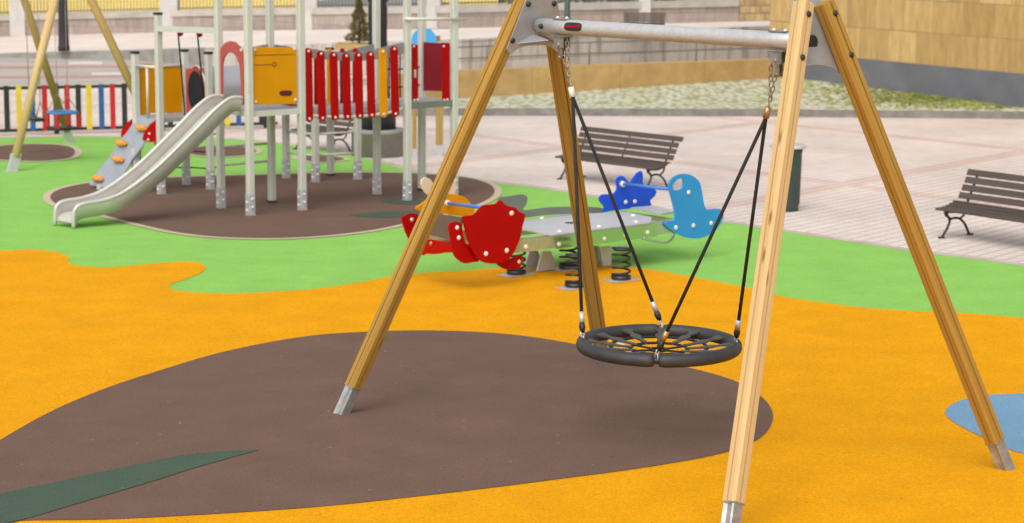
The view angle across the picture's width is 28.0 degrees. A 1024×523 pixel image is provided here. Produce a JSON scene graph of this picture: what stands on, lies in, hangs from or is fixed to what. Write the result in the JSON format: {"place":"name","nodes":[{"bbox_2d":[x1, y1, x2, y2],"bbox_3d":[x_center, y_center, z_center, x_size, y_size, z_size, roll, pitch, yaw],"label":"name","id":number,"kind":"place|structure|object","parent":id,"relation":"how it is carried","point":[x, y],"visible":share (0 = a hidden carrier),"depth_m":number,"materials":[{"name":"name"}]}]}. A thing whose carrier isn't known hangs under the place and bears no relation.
{"place":"outdoors","nodes":[
{"label":"outdoors","id":0,"kind":"place"},
{"bbox_2d":[0,144,74,160],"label":"brown ground","id":1,"kind":"structure","parent":0,"point":[34,152],"depth_m":32.24,"materials":[{"name":"rubber"}]},
{"bbox_2d":[0,450,256,522],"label":"dark green ground","id":2,"kind":"structure","parent":0,"point":[20,504],"depth_m":13.00,"materials":[{"name":"rubber"}]},
{"bbox_2d":[1,0,295,30],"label":"yellow building","id":3,"kind":"structure","parent":0,"point":[123,6],"depth_m":68.50,"materials":[{"name":"stone"}]},
{"bbox_2d":[0,58,366,86],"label":"road","id":4,"kind":"structure","parent":0,"point":[12,82],"depth_m":50.40,"materials":[{"name":"grey asphalt"}]},
{"bbox_2d":[0,76,122,77],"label":"road marking","id":5,"kind":"object","parent":4,"relation":"on","point":[62,76],"visible":0.33,"depth_m":48.63,"materials":[{"name":"white paint"}]},
{"bbox_2d":[68,62,101,63],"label":"road marking","id":6,"kind":"object","parent":4,"relation":"on","point":[84,62],"visible":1,"depth_m":53.67,"materials":[{"name":"white paint"}]},
{"bbox_2d":[0,65,193,67],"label":"road marking","id":7,"kind":"object","parent":4,"relation":"on","point":[116,66],"visible":0.33,"depth_m":52.13,"materials":[{"name":"white paint"}]},
{"bbox_2d":[0,47,205,65],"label":"kerb","id":8,"kind":"structure","parent":4,"relation":"on","point":[171,55],"depth_m":55.09,"materials":[{"name":"concrete"}]},
{"bbox_2d":[58,0,69,50],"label":"lamp post","id":9,"kind":"object","parent":8,"relation":"on","point":[63,36],"visible":0.92,"depth_m":55.07,"materials":[{"name":"black metal"}]},
{"bbox_2d":[92,72,121,74],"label":"road marking","id":10,"kind":"object","parent":4,"relation":"on","point":[118,73],"visible":0.6,"depth_m":49.82,"materials":[{"name":"white paint"}]},
{"bbox_2d":[191,146,255,155],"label":"brown ground","id":11,"kind":"structure","parent":0,"point":[234,151],"depth_m":32.55,"materials":[{"name":"rubber"}]},
{"bbox_2d":[50,172,494,237],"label":"brown ground","id":12,"kind":"structure","parent":0,"point":[335,201],"depth_m":26.26,"materials":[{"name":"rubber"}]},
{"bbox_2d":[53,0,466,227],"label":"play tower","id":13,"kind":"structure","parent":12,"relation":"on","point":[270,80],"depth_m":26.36,"materials":[{"name":"metal"}]},
{"bbox_2d":[306,156,343,161],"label":"brown ground","id":14,"kind":"structure","parent":0,"point":[321,158],"depth_m":31.63,"materials":[{"name":"rubber"}]},
{"bbox_2d":[335,42,367,49],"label":"planter","id":15,"kind":"object","parent":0,"point":[345,45],"visible":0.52,"depth_m":47.37,"materials":[{"name":"wood"}]},
{"bbox_2d":[344,0,368,42],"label":"conifer","id":16,"kind":"object","parent":15,"relation":"in","point":[363,28],"visible":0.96,"depth_m":47.52,"materials":[{"name":"green plant"}]},
{"bbox_2d":[350,211,417,216],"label":"dark green ground","id":17,"kind":"structure","parent":0,"point":[388,214],"depth_m":25.43,"materials":[{"name":"rubber"}]},
{"bbox_2d":[0,21,769,52],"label":"pavement","id":18,"kind":"structure","parent":0,"point":[80,42],"depth_m":57.03,"materials":[{"name":"grey concrete"}]},
{"bbox_2d":[0,0,738,36],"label":"boundary wall","id":19,"kind":"structure","parent":18,"relation":"on","point":[13,21],"depth_m":58.19,"materials":[{"name":"stone"}]},
{"bbox_2d":[564,0,569,17],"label":"lamp post","id":20,"kind":"object","parent":18,"relation":"on","point":[566,8],"depth_m":50.14,"materials":[{"name":"grey metal"}]},
{"bbox_2d":[623,12,665,24],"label":"park bench","id":21,"kind":"object","parent":18,"relation":"on","point":[648,15],"visible":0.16,"depth_m":51.52,"materials":[{"name":"wood"}]},
{"bbox_2d":[739,0,769,20],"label":"stone pier","id":22,"kind":"structure","parent":18,"relation":"on","point":[754,10],"depth_m":58.53,"materials":[{"name":"beige stone"}]},
{"bbox_2d":[0,330,772,520],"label":"brown ground","id":23,"kind":"structure","parent":0,"point":[436,412],"depth_m":14.67,"materials":[{"name":"rubber"}]},
{"bbox_2d":[381,199,423,203],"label":"dark green ground","id":24,"kind":"structure","parent":0,"point":[402,201],"depth_m":26.66,"materials":[{"name":"rubber"}]},
{"bbox_2d":[0,249,1023,522],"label":"orange ground","id":25,"kind":"structure","parent":0,"point":[860,401],"depth_m":16.69,"materials":[{"name":"rubber"}]},
{"bbox_2d":[401,171,723,290],"bbox_3d":[0.720,-0.400,21.227,3.794,1.026,1.532,-8,12,-41],"label":"spring rocker","id":26,"kind":"object","parent":25,"relation":"on","point":[490,233],"visible":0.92,"depth_m":21.15,"materials":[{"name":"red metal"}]},
{"bbox_2d":[333,0,1014,522],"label":"swing stand","id":27,"kind":"object","parent":25,"relation":"on","point":[815,34],"visible":0.97,"depth_m":13.27,"materials":[{"name":"brown wood"}]},
{"bbox_2d":[557,37,783,367],"bbox_3d":[1.023,-0.429,14.022,1.150,2.131,1.889,-1,9,-9],"label":"basket swing","id":28,"kind":"object","parent":27,"relation":"hanging from","point":[687,356],"visible":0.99,"depth_m":14.12,"materials":[{"name":"black plastic"}]},
{"bbox_2d":[0,137,1023,317],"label":"green ground","id":29,"kind":"structure","parent":0,"point":[826,270],"depth_m":22.41,"materials":[{"name":"rubber"}]},
{"bbox_2d":[0,143,81,161],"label":"beige border","id":30,"kind":"object","parent":29,"relation":"on","point":[78,151],"visible":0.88,"depth_m":32.00,"materials":[{"name":"concrete"}]},
{"bbox_2d":[4,0,155,171],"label":"wooden swing","id":31,"kind":"object","parent":29,"relation":"on","point":[41,62],"visible":0.69,"depth_m":30.60,"materials":[{"name":"brown wood"}]},
{"bbox_2d":[25,0,44,121],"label":"hanging swing","id":32,"kind":"object","parent":31,"relation":"hanging from","point":[34,118],"visible":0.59,"depth_m":31.77,"materials":[{"name":"black plastic"}]},
{"bbox_2d":[45,0,80,130],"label":"toddler swing","id":33,"kind":"object","parent":31,"relation":"hanging from","point":[68,113],"visible":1,"depth_m":31.04,"materials":[{"name":"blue plastic"}]},
{"bbox_2d":[190,145,261,156],"bbox_3d":[-4.666,-1.762,32.654,1.399,0.001,1.764,0,9,0],"label":"beige border","id":34,"kind":"object","parent":29,"relation":"on","point":[258,151],"visible":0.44,"depth_m":32.14,"materials":[{"name":"concrete"}]},
{"bbox_2d":[43,172,501,238],"bbox_3d":[-3.185,-0.786,26.671,6.094,0.001,6.679,0,9,0],"label":"beige border","id":35,"kind":"object","parent":29,"relation":"on","point":[493,197],"visible":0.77,"depth_m":24.73,"materials":[{"name":"rubber"}]},
{"bbox_2d":[291,156,349,162],"bbox_3d":[-2.968,-1.596,31.696,0.838,0.001,1.120,-5,11,-32],"label":"beige border","id":36,"kind":"object","parent":29,"relation":"on","point":[344,159],"visible":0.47,"depth_m":31.55,"materials":[{"name":"rubber"}]},
{"bbox_2d":[0,136,1023,265],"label":"kerb strip","id":37,"kind":"object","parent":29,"relation":"on","point":[798,232],"visible":0.66,"depth_m":24.86,"materials":[{"name":"grey concrete"}]},
{"bbox_2d":[0,73,1023,265],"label":"plaza","id":38,"kind":"structure","parent":0,"point":[843,193],"depth_m":31.94,"materials":[{"name":"grey tile"}]},
{"bbox_2d":[0,83,277,133],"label":"coloured fence","id":39,"kind":"object","parent":38,"relation":"on","point":[123,87],"visible":0.45,"depth_m":35.32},
{"bbox_2d":[291,114,353,151],"bbox_3d":[-3.001,-2.139,32.886,1.136,0.731,0.616,9,13,43],"label":"park bench","id":40,"kind":"object","parent":38,"relation":"on","point":[322,129],"visible":0.37,"depth_m":32.76,"materials":[{"name":"brown wood"}]},
{"bbox_2d":[351,127,402,157],"bbox_3d":[-2.103,-1.878,32.232,0.870,0.421,0.870,0,9,0],"label":"concrete drum","id":41,"kind":"object","parent":38,"relation":"on","point":[391,143],"visible":0.47,"depth_m":31.87,"materials":[{"name":"grey concrete"}]},
{"bbox_2d":[361,0,395,129],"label":"lamp post","id":42,"kind":"object","parent":41,"relation":"on","point":[388,121],"visible":0.36,"depth_m":31.91,"materials":[{"name":"black metal"}]},
{"bbox_2d":[412,28,442,159],"bbox_3d":[-1.307,-2.619,31.791,0.389,2.034,0.834,1,9,7],"label":"play board","id":43,"kind":"object","parent":38,"relation":"on","point":[431,36],"visible":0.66,"depth_m":31.63,"materials":[{"name":"plastic"}]},
{"bbox_2d":[205,25,769,75],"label":"concrete wall","id":44,"kind":"structure","parent":38,"relation":"on","point":[463,64],"depth_m":51.32,"materials":[{"name":"grey concrete"}]},
{"bbox_2d":[555,126,683,186],"bbox_3d":[1.462,-1.448,28.792,0.616,0.731,2.015,-8,12,-41],"label":"park bench","id":45,"kind":"object","parent":38,"relation":"on","point":[648,165],"visible":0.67,"depth_m":28.73,"materials":[{"name":"brown wood"}]},
{"bbox_2d":[398,108,1023,118],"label":"kerb","id":46,"kind":"structure","parent":38,"relation":"on","point":[751,113],"depth_m":39.37,"materials":[{"name":"grey concrete"}]},
{"bbox_2d":[770,143,806,211],"bbox_3d":[3.511,-1.075,26.127,0.461,0.855,0.461,0,9,0],"label":"litter bin","id":47,"kind":"object","parent":38,"relation":"on","point":[793,201],"visible":0.52,"depth_m":26.00,"materials":[{"name":"metal"}]},
{"bbox_2d":[935,169,1023,238],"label":"park bench","id":48,"kind":"object","parent":38,"relation":"on","point":[967,207],"visible":1,"depth_m":23.77,"materials":[{"name":"brown wood"}]},
{"bbox_2d":[399,77,1023,111],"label":"cobbled ground","id":49,"kind":"structure","parent":0,"point":[747,94],"depth_m":41.58,"materials":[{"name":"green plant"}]},
{"bbox_2d":[399,58,783,97],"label":"stone wall","id":50,"kind":"structure","parent":49,"relation":"on","point":[526,80],"depth_m":43.58,"materials":[{"name":"beige stone"}]},
{"bbox_2d":[458,40,771,64],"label":"handrail","id":51,"kind":"object","parent":50,"relation":"on","point":[589,53],"visible":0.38,"depth_m":43.50,"materials":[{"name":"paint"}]},
{"bbox_2d":[945,393,1023,452],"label":"blue ground","id":52,"kind":"structure","parent":0,"point":[1008,410],"depth_m":15.04,"materials":[{"name":"rubber"}]},
{"label":"ground","id":53,"kind":"structure","parent":0,"visible":0},
{"bbox_2d":[319,0,446,29],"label":"fence","id":54,"kind":"object","parent":53,"relation":"on","point":[350,2],"visible":0.02,"depth_m":61.80,"materials":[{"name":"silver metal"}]},
{"bbox_2d":[443,0,506,27],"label":"yellow wall","id":55,"kind":"structure","parent":53,"relation":"on","point":[476,1],"depth_m":63.07,"materials":[{"name":"yellow paint"}]},
{"bbox_2d":[499,0,670,3],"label":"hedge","id":56,"kind":"object","parent":53,"relation":"on","point":[590,1],"visible":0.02,"depth_m":61.22,"materials":[{"name":"green plant"}]},
{"bbox_2d":[768,0,1023,107],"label":"sandstone building","id":57,"kind":"structure","parent":53,"relation":"on","point":[968,49],"depth_m":42.05,"materials":[{"name":"stone"}]}
]}

